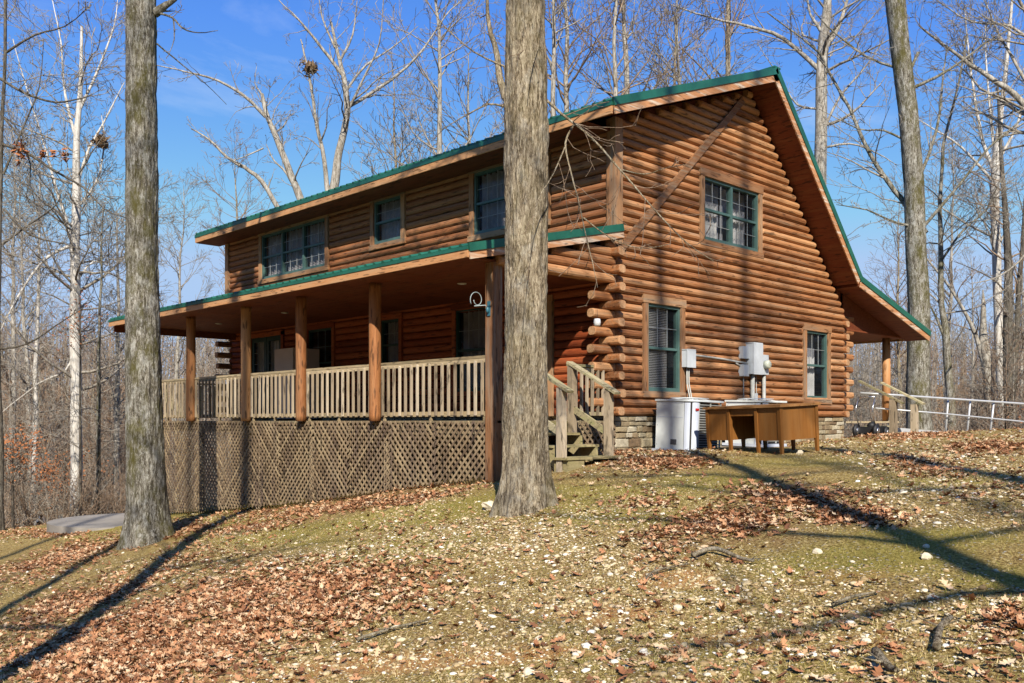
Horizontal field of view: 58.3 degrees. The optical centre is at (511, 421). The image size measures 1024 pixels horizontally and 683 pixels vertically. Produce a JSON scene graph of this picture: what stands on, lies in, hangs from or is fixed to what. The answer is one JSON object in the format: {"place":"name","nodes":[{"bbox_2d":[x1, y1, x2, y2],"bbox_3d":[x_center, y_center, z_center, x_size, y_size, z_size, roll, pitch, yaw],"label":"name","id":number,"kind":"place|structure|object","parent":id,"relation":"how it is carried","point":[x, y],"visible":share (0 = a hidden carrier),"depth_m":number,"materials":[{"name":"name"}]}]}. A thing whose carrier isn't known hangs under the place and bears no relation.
{"place":"outdoors","nodes":[
{"label":"outdoors","id":0,"kind":"place"},
{"bbox_2d":[0,385,1023,682],"bbox_3d":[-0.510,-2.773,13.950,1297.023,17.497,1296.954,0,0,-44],"label":"ground","id":1,"kind":"structure","parent":0,"point":[828,541],"depth_m":7.88,"materials":[{"name":"plant"}]},
{"bbox_2d":[0,298,46,475],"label":"woodland tree","id":2,"kind":"object","parent":1,"relation":"on","point":[9,351],"visible":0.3,"depth_m":83.26,"materials":[{"name":"brown plant"}]},
{"bbox_2d":[0,76,58,488],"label":"woodland tree","id":3,"kind":"object","parent":1,"relation":"on","point":[13,331],"visible":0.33,"depth_m":58.13,"materials":[{"name":"brown plant"}]},
{"bbox_2d":[4,422,54,527],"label":"beech sapling","id":4,"kind":"object","parent":1,"relation":"on","point":[14,450],"visible":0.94,"depth_m":29.01,"materials":[{"name":"brown plant"}]},
{"bbox_2d":[1,361,57,527],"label":"sapling","id":5,"kind":"object","parent":1,"relation":"on","point":[26,399],"visible":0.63,"depth_m":34.10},
{"bbox_2d":[2,392,66,479],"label":"sapling","id":6,"kind":"object","parent":1,"relation":"on","point":[20,427],"visible":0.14,"depth_m":61.22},
{"bbox_2d":[4,402,65,494],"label":"sapling","id":7,"kind":"object","parent":1,"relation":"on","point":[39,443],"visible":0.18,"depth_m":49.55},
{"bbox_2d":[21,300,69,459],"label":"woodland tree","id":8,"kind":"object","parent":1,"relation":"on","point":[43,353],"visible":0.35,"depth_m":78.35,"materials":[{"name":"grey plant"}]},
{"bbox_2d":[3,394,91,494],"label":"sapling","id":9,"kind":"object","parent":1,"relation":"on","point":[30,444],"visible":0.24,"depth_m":47.64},
{"bbox_2d":[0,151,95,486],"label":"woodland tree","id":10,"kind":"object","parent":1,"relation":"on","point":[25,352],"visible":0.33,"depth_m":53.24,"materials":[{"name":"brown plant"}]},
{"bbox_2d":[6,395,90,480],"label":"sapling","id":11,"kind":"object","parent":1,"relation":"on","point":[51,433],"visible":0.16,"depth_m":58.45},
{"bbox_2d":[1,348,101,519],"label":"sapling","id":12,"kind":"object","parent":1,"relation":"on","point":[31,402],"visible":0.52,"depth_m":35.87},
{"bbox_2d":[3,325,112,524],"bbox_3d":[-19.505,0.245,38.210,5.633,8.868,3.845,0,0,28],"label":"sapling","id":13,"kind":"object","parent":1,"relation":"on","point":[50,428],"visible":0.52,"depth_m":38.43,"materials":[{"name":"plant"}]},
{"bbox_2d":[0,0,125,530],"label":"oak tree","id":14,"kind":"object","parent":1,"relation":"on","point":[16,145],"visible":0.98,"depth_m":23.99,"materials":[{"name":"brown plant"}]},
{"bbox_2d":[1,133,124,524],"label":"birch tree","id":15,"kind":"object","parent":1,"relation":"on","point":[35,367],"visible":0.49,"depth_m":35.95,"materials":[{"name":"white plant"}]},
{"bbox_2d":[19,441,112,509],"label":"beech sapling","id":16,"kind":"object","parent":1,"relation":"on","point":[57,472],"visible":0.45,"depth_m":33.97,"materials":[{"name":"brown plant"}]},
{"bbox_2d":[46,296,94,470],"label":"woodland tree","id":17,"kind":"object","parent":1,"relation":"on","point":[65,377],"visible":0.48,"depth_m":87.71,"materials":[{"name":"grey plant"}]},
{"bbox_2d":[37,418,107,497],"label":"sapling","id":18,"kind":"object","parent":1,"relation":"on","point":[69,452],"visible":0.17,"depth_m":43.48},
{"bbox_2d":[51,269,109,515],"bbox_3d":[-14.007,-0.768,29.877,2.118,8.514,1.784,0,0,-22],"label":"beech sapling","id":19,"kind":"object","parent":1,"relation":"on","point":[80,441],"visible":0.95,"depth_m":29.99,"materials":[{"name":"grey plant"}]},
{"bbox_2d":[54,391,125,509],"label":"sapling","id":20,"kind":"object","parent":1,"relation":"on","point":[115,460],"visible":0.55,"depth_m":37.49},
{"bbox_2d":[56,409,123,478],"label":"sapling","id":21,"kind":"object","parent":1,"relation":"on","point":[87,445],"visible":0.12,"depth_m":61.04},
{"bbox_2d":[57,378,123,474],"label":"sapling","id":22,"kind":"object","parent":1,"relation":"on","point":[101,418],"visible":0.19,"depth_m":72.54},
{"bbox_2d":[81,301,113,446],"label":"woodland tree","id":23,"kind":"object","parent":1,"relation":"on","point":[94,381],"visible":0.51,"depth_m":98.29,"materials":[{"name":"grey plant"}]},
{"bbox_2d":[11,157,184,514],"bbox_3d":[-14.114,-2.450,31.254,5.745,11.863,6.426,0,0,-44],"label":"young tree","id":24,"kind":"object","parent":1,"relation":"on","point":[98,409],"visible":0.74,"depth_m":30.77,"materials":[{"name":"brown plant"}]},
{"bbox_2d":[83,358,125,481],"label":"sapling","id":25,"kind":"object","parent":1,"relation":"on","point":[103,429],"visible":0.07,"depth_m":52.57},
{"bbox_2d":[83,371,125,467],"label":"sapling","id":26,"kind":"object","parent":1,"relation":"on","point":[103,407],"visible":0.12,"depth_m":81.40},
{"bbox_2d":[84,361,125,483],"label":"sapling","id":27,"kind":"object","parent":1,"relation":"on","point":[122,432],"visible":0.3,"depth_m":47.85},
{"bbox_2d":[0,0,213,515],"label":"sycamore tree","id":28,"kind":"object","parent":1,"relation":"on","point":[75,275],"visible":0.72,"depth_m":32.85,"materials":[{"name":"white plant"}]},
{"bbox_2d":[87,131,112,151],"bbox_3d":[-14.659,-10.062,32.873,0.839,0.738,1.053,0,0,-44],"label":"squirrel nest","id":29,"kind":"object","parent":28,"relation":"attached to","point":[103,141],"visible":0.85,"depth_m":32.86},
{"bbox_2d":[23,170,195,512],"bbox_3d":[-17.108,-3.646,39.427,6.711,16.012,6.541,0,0,-44],"label":"young tree","id":30,"kind":"object","parent":1,"relation":"on","point":[117,387],"visible":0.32,"depth_m":39.91,"materials":[{"name":"brown plant"}]},
{"bbox_2d":[94,411,125,489],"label":"sapling","id":31,"kind":"object","parent":1,"relation":"on","point":[112,453],"visible":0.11,"depth_m":49.19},
{"bbox_2d":[47,512,175,533],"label":"patio","id":32,"kind":"structure","parent":1,"relation":"on","point":[85,523],"depth_m":21.01,"materials":[{"name":"concrete"}]},
{"bbox_2d":[101,378,186,468],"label":"sapling","id":33,"kind":"object","parent":1,"relation":"on","point":[122,426],"visible":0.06,"depth_m":49.23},
{"bbox_2d":[109,168,215,474],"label":"woodland tree","id":34,"kind":"object","parent":1,"relation":"on","point":[178,342],"visible":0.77,"depth_m":55.11,"materials":[{"name":"brown plant"}]},
{"bbox_2d":[116,0,226,549],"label":"oak tree","id":35,"kind":"object","parent":1,"relation":"on","point":[147,518],"visible":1,"depth_m":15.77,"materials":[{"name":"grey plant"}]},
{"bbox_2d":[164,272,230,488],"bbox_3d":[-8.809,-1.083,30.002,4.870,8.424,5.026,-1,0,9],"label":"sapling","id":36,"kind":"object","parent":1,"relation":"on","point":[211,340],"visible":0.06,"depth_m":30.63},
{"bbox_2d":[166,360,229,471],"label":"sapling","id":37,"kind":"object","parent":1,"relation":"on","point":[207,404],"visible":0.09,"depth_m":51.65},
{"bbox_2d":[167,339,230,499],"bbox_3d":[-9.203,-0.269,31.100,5.032,7.114,4.632,-1,0,18],"label":"sapling","id":38,"kind":"object","parent":1,"relation":"on","point":[201,371],"visible":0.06,"depth_m":31.40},
{"bbox_2d":[168,346,230,497],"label":"sapling","id":39,"kind":"object","parent":1,"relation":"on","point":[211,409],"visible":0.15,"depth_m":44.17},
{"bbox_2d":[188,120,279,341],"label":"woodland tree","id":40,"kind":"object","parent":1,"relation":"on","point":[236,200],"visible":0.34,"depth_m":51.67,"materials":[{"name":"grey plant"}]},
{"bbox_2d":[157,55,319,206],"bbox_3d":[-10.021,-9.750,33.837,5.863,7.635,2.989,0,0,-10],"label":"hickory tree","id":41,"kind":"object","parent":1,"relation":"on","point":[288,172],"visible":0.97,"depth_m":33.86,"materials":[{"name":"grey plant"}]},
{"bbox_2d":[279,0,476,190],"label":"hickory tree","id":42,"kind":"object","parent":1,"relation":"on","point":[336,168],"visible":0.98,"depth_m":35.92,"materials":[{"name":"grey plant"}]},
{"bbox_2d":[298,57,320,76],"bbox_3d":[-7.937,-13.893,35.990,1.062,0.945,0.873,0,0,-44],"label":"squirrel nest","id":43,"kind":"object","parent":42,"relation":"attached to","point":[309,65],"visible":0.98,"depth_m":35.88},
{"bbox_2d":[357,618,430,640],"bbox_3d":[-0.952,1.605,7.075,0.610,0.153,0.290,0,0,11],"label":"fallen branch","id":44,"kind":"object","parent":1,"relation":"on","point":[385,629],"visible":1,"depth_m":7.13,"materials":[{"name":"wood"}]},
{"bbox_2d":[341,27,464,180],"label":"hardwood tree","id":45,"kind":"object","parent":1,"relation":"on","point":[402,138],"visible":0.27,"depth_m":48.18,"materials":[{"name":"grey plant"}]},
{"bbox_2d":[362,0,503,165],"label":"hardwood tree","id":46,"kind":"object","parent":1,"relation":"on","point":[439,112],"visible":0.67,"depth_m":43.94,"materials":[{"name":"grey plant"}]},
{"bbox_2d":[398,5,505,157],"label":"hardwood tree","id":47,"kind":"object","parent":1,"relation":"on","point":[468,101],"visible":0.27,"depth_m":49.22,"materials":[{"name":"brown plant"}]},
{"bbox_2d":[0,428,1023,682],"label":"gravel","id":48,"kind":"structure","parent":1,"relation":"on","point":[586,666],"depth_m":7.09,"materials":[{"name":"stone"}]},
{"bbox_2d":[0,302,1023,457],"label":"distant woods","id":49,"kind":"object","parent":1,"relation":"on","point":[934,361],"visible":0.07,"depth_m":120.26,"materials":[{"name":"plant"}]},
{"bbox_2d":[0,427,1023,682],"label":"fallen leaves","id":50,"kind":"object","parent":1,"relation":"on","point":[174,647],"depth_m":9.01,"materials":[{"name":"plant"}]},
{"bbox_2d":[4,383,1023,528],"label":"undergrowth","id":51,"kind":"object","parent":1,"relation":"on","point":[107,499],"visible":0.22,"depth_m":30.78,"materials":[{"name":"plant"}]},
{"bbox_2d":[108,65,930,512],"bbox_3d":[0.017,-1.948,23.373,15.254,10.095,14.845,0,0,-44],"label":"log cabin","id":52,"kind":"object","parent":1,"relation":"on","point":[358,281],"visible":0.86,"depth_m":18.08,"materials":[{"name":"wood"}]},
{"bbox_2d":[251,330,284,413],"bbox_3d":[-6.324,-1.210,23.881,0.190,2.220,1.750,0,0,-44],"label":"door","id":53,"kind":"structure","parent":52,"relation":"in","point":[268,342],"depth_m":23.89,"materials":[{"name":"glass"}]},
{"bbox_2d":[257,214,330,284],"bbox_3d":[-5.428,-4.290,22.960,0.236,1.400,3.330,0,0,-44],"label":"window","id":54,"kind":"structure","parent":52,"relation":"in","point":[319,235],"depth_m":23.01,"materials":[{"name":"glass"}]},
{"bbox_2d":[274,348,318,420],"bbox_3d":[-5.178,-0.875,22.074,0.740,1.720,0.840,0,0,-44],"label":"refrigerator","id":55,"kind":"object","parent":52,"relation":"on","point":[285,359],"visible":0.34,"depth_m":21.86,"materials":[{"name":"metal"}]},
{"bbox_2d":[307,322,335,399],"bbox_3d":[-4.568,-1.420,22.011,0.150,1.820,1.290,0,0,-44],"label":"window","id":56,"kind":"structure","parent":52,"relation":"in","point":[311,329],"depth_m":21.79,"materials":[{"name":"brown glass"}]},
{"bbox_2d":[369,192,406,250],"bbox_3d":[-2.661,-4.410,20.106,0.236,1.200,1.300,0,0,-44],"label":"window","id":57,"kind":"structure","parent":52,"relation":"in","point":[393,222],"depth_m":20.21,"materials":[{"name":"green paint"}]},
{"bbox_2d":[381,313,404,373],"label":"window","id":58,"kind":"structure","parent":52,"relation":"in","point":[395,346],"depth_m":20.12,"materials":[{"name":"black glass"}]},
{"bbox_2d":[450,300,484,395],"bbox_3d":[-0.727,-1.430,18.109,0.236,1.840,1.240,0,0,-44],"label":"window","id":59,"kind":"structure","parent":52,"relation":"in","point":[473,322],"depth_m":18.34,"materials":[{"name":"black glass"}]},
{"bbox_2d":[467,149,552,241],"bbox_3d":[-0.020,-4.275,17.380,0.236,1.470,2.230,0,0,-44],"label":"window","id":60,"kind":"structure","parent":52,"relation":"in","point":[493,200],"depth_m":17.84,"materials":[{"name":"glass"}]},
{"bbox_2d":[547,295,555,415],"bbox_3d":[0.377,-1.190,16.916,0.140,2.180,1.120,0,0,-44],"label":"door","id":61,"kind":"structure","parent":52,"relation":"in","point":[550,300],"depth_m":16.52,"materials":[{"name":"brown paint"}]},
{"bbox_2d":[640,294,686,397],"bbox_3d":[2.621,-1.330,16.591,1.280,1.800,0.390,0,0,-44],"label":"window","id":62,"kind":"structure","parent":52,"relation":"in","point":[653,321],"depth_m":16.61,"materials":[{"name":"green paint"}]},
{"bbox_2d":[682,349,695,396],"bbox_3d":[3.288,-0.784,16.791,0.293,1.083,0.310,0,0,-44],"label":"disconnect box","id":63,"kind":"object","parent":52,"relation":"attached to","point":[688,359],"visible":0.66,"depth_m":16.80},
{"bbox_2d":[698,167,763,258],"bbox_3d":[4.222,-4.055,18.114,2.240,1.450,0.350,0,0,-44],"label":"window","id":64,"kind":"structure","parent":52,"relation":"in","point":[731,204],"depth_m":18.12,"materials":[{"name":"green paint"}]},
{"bbox_2d":[738,342,771,399],"bbox_3d":[4.883,-0.512,18.365,0.870,2.125,0.270,0,0,-44],"label":"electric panel","id":65,"kind":"object","parent":52,"relation":"attached to","point":[757,360],"visible":0.79,"depth_m":18.27,"materials":[{"name":"metal"}]},
{"bbox_2d":[799,323,831,403],"bbox_3d":[6.674,-1.265,20.491,1.270,1.750,0.350,0,0,-44],"label":"window","id":66,"kind":"structure","parent":52,"relation":"in","point":[809,330],"depth_m":20.62,"materials":[{"name":"green paint"}]},
{"bbox_2d":[480,0,617,137],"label":"hardwood tree","id":67,"kind":"object","parent":1,"relation":"on","point":[552,64],"visible":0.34,"depth_m":37.74,"materials":[{"name":"grey plant"}]},
{"bbox_2d":[467,0,656,114],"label":"hardwood tree","id":68,"kind":"object","parent":1,"relation":"on","point":[565,99],"visible":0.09,"depth_m":47.85,"materials":[{"name":"grey plant"}]},
{"bbox_2d":[425,0,725,517],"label":"oak tree","id":69,"kind":"object","parent":1,"relation":"on","point":[526,485],"visible":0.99,"depth_m":10.78,"materials":[{"name":"grey plant"}]},
{"bbox_2d":[547,361,622,471],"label":"wooden steps","id":70,"kind":"structure","parent":1,"relation":"on","point":[563,429],"depth_m":14.17,"materials":[{"name":"brown wood"}]},
{"bbox_2d":[545,0,698,100],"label":"hardwood tree","id":71,"kind":"object","parent":1,"relation":"on","point":[614,75],"visible":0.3,"depth_m":39.96,"materials":[{"name":"grey plant"}]},
{"bbox_2d":[575,0,724,93],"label":"hardwood tree","id":72,"kind":"object","parent":1,"relation":"on","point":[627,60],"visible":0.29,"depth_m":51.44,"materials":[{"name":"grey plant"}]},
{"bbox_2d":[568,0,753,102],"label":"hardwood tree","id":73,"kind":"object","parent":1,"relation":"on","point":[665,66],"visible":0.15,"depth_m":45.77,"materials":[{"name":"grey plant"}]},
{"bbox_2d":[645,563,688,583],"bbox_3d":[1.184,1.216,7.376,0.547,0.128,0.192,0,0,-44],"label":"fallen branch","id":74,"kind":"object","parent":1,"relation":"on","point":[656,570],"visible":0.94,"depth_m":7.42,"materials":[{"name":"wood"}]},
{"bbox_2d":[598,0,781,87],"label":"hardwood tree","id":75,"kind":"object","parent":1,"relation":"on","point":[631,25],"visible":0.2,"depth_m":41.40,"materials":[{"name":"grey plant"}]},
{"bbox_2d":[641,0,863,240],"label":"hardwood tree","id":76,"kind":"object","parent":1,"relation":"on","point":[728,26],"visible":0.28,"depth_m":48.26,"materials":[{"name":"grey plant"}]},
{"bbox_2d":[703,402,820,453],"bbox_3d":[3.922,0.104,14.494,0.860,0.738,1.677,-3,1,-30],"label":"desk","id":77,"kind":"object","parent":1,"relation":"on","point":[780,423],"visible":0.93,"depth_m":13.98,"materials":[{"name":"brown wood"}]},
{"bbox_2d":[645,0,911,185],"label":"oak tree","id":78,"kind":"object","parent":1,"relation":"on","point":[818,66],"visible":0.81,"depth_m":39.95,"materials":[{"name":"grey plant"}]},
{"bbox_2d":[822,591,875,605],"bbox_3d":[2.259,1.175,6.020,0.403,0.080,0.180,0,0,-14],"label":"fallen branch","id":79,"kind":"object","parent":1,"relation":"on","point":[833,603],"visible":1,"depth_m":6.08,"materials":[{"name":"wood"}]},
{"bbox_2d":[843,344,881,436],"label":"sapling","id":80,"kind":"object","parent":1,"relation":"on","point":[867,380],"visible":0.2,"depth_m":35.31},
{"bbox_2d":[845,361,881,436],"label":"sapling","id":81,"kind":"object","parent":1,"relation":"on","point":[854,377],"visible":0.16,"depth_m":66.29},
{"bbox_2d":[847,344,881,425],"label":"woodland tree","id":82,"kind":"object","parent":1,"relation":"on","point":[865,386],"visible":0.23,"depth_m":79.58,"materials":[{"name":"grey plant"}]},
{"bbox_2d":[851,343,881,420],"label":"woodland tree","id":83,"kind":"object","parent":1,"relation":"on","point":[867,372],"visible":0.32,"depth_m":84.26,"materials":[{"name":"grey plant"}]},
{"bbox_2d":[852,396,888,435],"bbox_3d":[8.453,-0.108,21.598,0.841,0.962,0.555,0,0,-44],"label":"push mower","id":84,"kind":"object","parent":1,"relation":"on","point":[870,427],"visible":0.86,"depth_m":21.51,"materials":[{"name":"black metal"}]},
{"bbox_2d":[863,646,899,672],"bbox_3d":[1.933,1.272,4.887,0.161,0.078,0.342,0,0,3],"label":"fallen branch","id":85,"kind":"object","parent":1,"relation":"on","point":[876,652],"visible":1,"depth_m":4.88,"materials":[{"name":"wood"}]},
{"bbox_2d":[858,380,925,432],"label":"wooden steps","id":86,"kind":"structure","parent":1,"relation":"on","point":[893,415],"depth_m":22.02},
{"bbox_2d":[845,342,944,435],"bbox_3d":[15.209,-0.792,36.513,4.063,6.240,4.413,0,1,-43],"label":"sapling","id":87,"kind":"object","parent":1,"relation":"on","point":[859,370],"visible":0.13,"depth_m":36.87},
{"bbox_2d":[767,0,1023,430],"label":"oak tree","id":88,"kind":"object","parent":1,"relation":"on","point":[918,365],"visible":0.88,"depth_m":26.84,"materials":[{"name":"grey plant"}]},
{"bbox_2d":[859,168,954,426],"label":"woodland tree","id":89,"kind":"object","parent":1,"relation":"on","point":[897,301],"visible":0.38,"depth_m":51.97,"materials":[{"name":"grey plant"}]},
{"bbox_2d":[880,117,991,427],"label":"woodland tree","id":90,"kind":"object","parent":1,"relation":"on","point":[950,301],"visible":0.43,"depth_m":67.20,"materials":[{"name":"grey plant"}]},
{"bbox_2d":[860,392,1023,431],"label":"ramp railing","id":91,"kind":"object","parent":1,"relation":"on","point":[946,413],"visible":0.6,"depth_m":23.82,"materials":[{"name":"metal"}]},
{"bbox_2d":[892,231,997,427],"bbox_3d":[17.440,-2.792,36.854,4.270,9.700,1.824,0,0,13],"label":"dead snag","id":92,"kind":"object","parent":1,"relation":"on","point":[981,339],"visible":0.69,"depth_m":36.91,"materials":[{"name":"wood"}]},
{"bbox_2d":[867,0,1023,431],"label":"young tree","id":93,"kind":"object","parent":1,"relation":"on","point":[943,325],"visible":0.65,"depth_m":32.88,"materials":[{"name":"grey plant"}]},
{"bbox_2d":[919,615,976,650],"bbox_3d":[2.442,1.202,5.198,0.220,0.122,0.583,0,0,14],"label":"fallen branch","id":94,"kind":"object","parent":1,"relation":"on","point":[938,637],"visible":0.99,"depth_m":5.17,"materials":[{"name":"wood"}]},
{"bbox_2d":[882,0,1023,426],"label":"maple tree","id":95,"kind":"object","parent":1,"relation":"on","point":[996,263],"visible":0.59,"depth_m":38.06,"materials":[{"name":"white plant"}]},
{"bbox_2d":[936,351,969,421],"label":"woodland tree","id":96,"kind":"object","parent":1,"relation":"on","point":[959,389],"visible":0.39,"depth_m":68.70,"materials":[{"name":"grey plant"}]},
{"bbox_2d":[931,374,977,426],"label":"sapling","id":97,"kind":"object","parent":1,"relation":"on","point":[958,401],"visible":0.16,"depth_m":60.38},
{"bbox_2d":[930,240,995,419],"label":"woodland tree","id":98,"kind":"object","parent":1,"relation":"on","point":[972,356],"visible":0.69,"depth_m":65.25,"materials":[{"name":"grey plant"}]},
{"bbox_2d":[951,339,979,419],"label":"woodland tree","id":99,"kind":"object","parent":1,"relation":"on","point":[962,374],"visible":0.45,"depth_m":86.53,"materials":[{"name":"grey plant"}]},
{"bbox_2d":[908,0,1023,300],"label":"oak tree","id":100,"kind":"object","parent":1,"relation":"on","point":[1009,90],"visible":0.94,"depth_m":28.41,"materials":[{"name":"grey plant"}]},
{"bbox_2d":[922,65,1023,428],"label":"maple tree","id":101,"kind":"object","parent":1,"relation":"on","point":[1006,244],"visible":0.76,"depth_m":35.94,"materials":[{"name":"grey plant"}]},
{"bbox_2d":[957,375,1003,430],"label":"sapling","id":102,"kind":"object","parent":1,"relation":"on","point":[978,399],"visible":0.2,"depth_m":37.16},
{"bbox_2d":[958,326,1023,429],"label":"sapling","id":103,"kind":"object","parent":1,"relation":"on","point":[993,374],"visible":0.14,"depth_m":47.46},
{"bbox_2d":[963,284,1023,428],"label":"sapling","id":104,"kind":"object","parent":1,"relation":"on","point":[1000,360],"visible":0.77,"depth_m":34.10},
{"bbox_2d":[964,324,1023,430],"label":"sapling","id":105,"kind":"object","parent":1,"relation":"on","point":[1006,368],"visible":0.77,"depth_m":32.59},
{"bbox_2d":[989,175,1023,428],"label":"woodland tree","id":106,"kind":"object","parent":1,"relation":"on","point":[1022,316],"visible":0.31,"depth_m":56.91,"materials":[{"name":"grey plant"}]},
{"bbox_3d":[3.011,0.611,16.022,1.100,0.178,1.050,0,0,-44],"label":"concrete pad","id":107,"kind":"object","parent":1,"relation":"on","visible":0},
{"bbox_2d":[652,397,723,450],"bbox_3d":[3.068,0.053,16.004,0.940,0.949,0.830,1,1,-44],"label":"heat pump","id":108,"kind":"object","parent":107,"relation":"on","point":[681,423],"visible":0.84,"depth_m":15.69,"materials":[{"name":"metal"}]},
{"bbox_2d":[0,0,1023,385],"label":"sky","id":109,"kind":"structure","parent":0,"point":[250,33],"materials":[{"name":"blue"}]},
{"bbox_3d":[4.648,0.586,17.602,1.050,0.228,1.000,0,0,-44],"label":"concrete pad","id":110,"kind":"object","parent":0,"visible":0},
{"bbox_2d":[722,398,786,446],"bbox_3d":[4.642,0.005,17.558,0.880,0.909,0.870,0,2,-44],"label":"heat pump","id":111,"kind":"object","parent":110,"relation":"on","point":[751,442],"visible":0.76,"depth_m":17.28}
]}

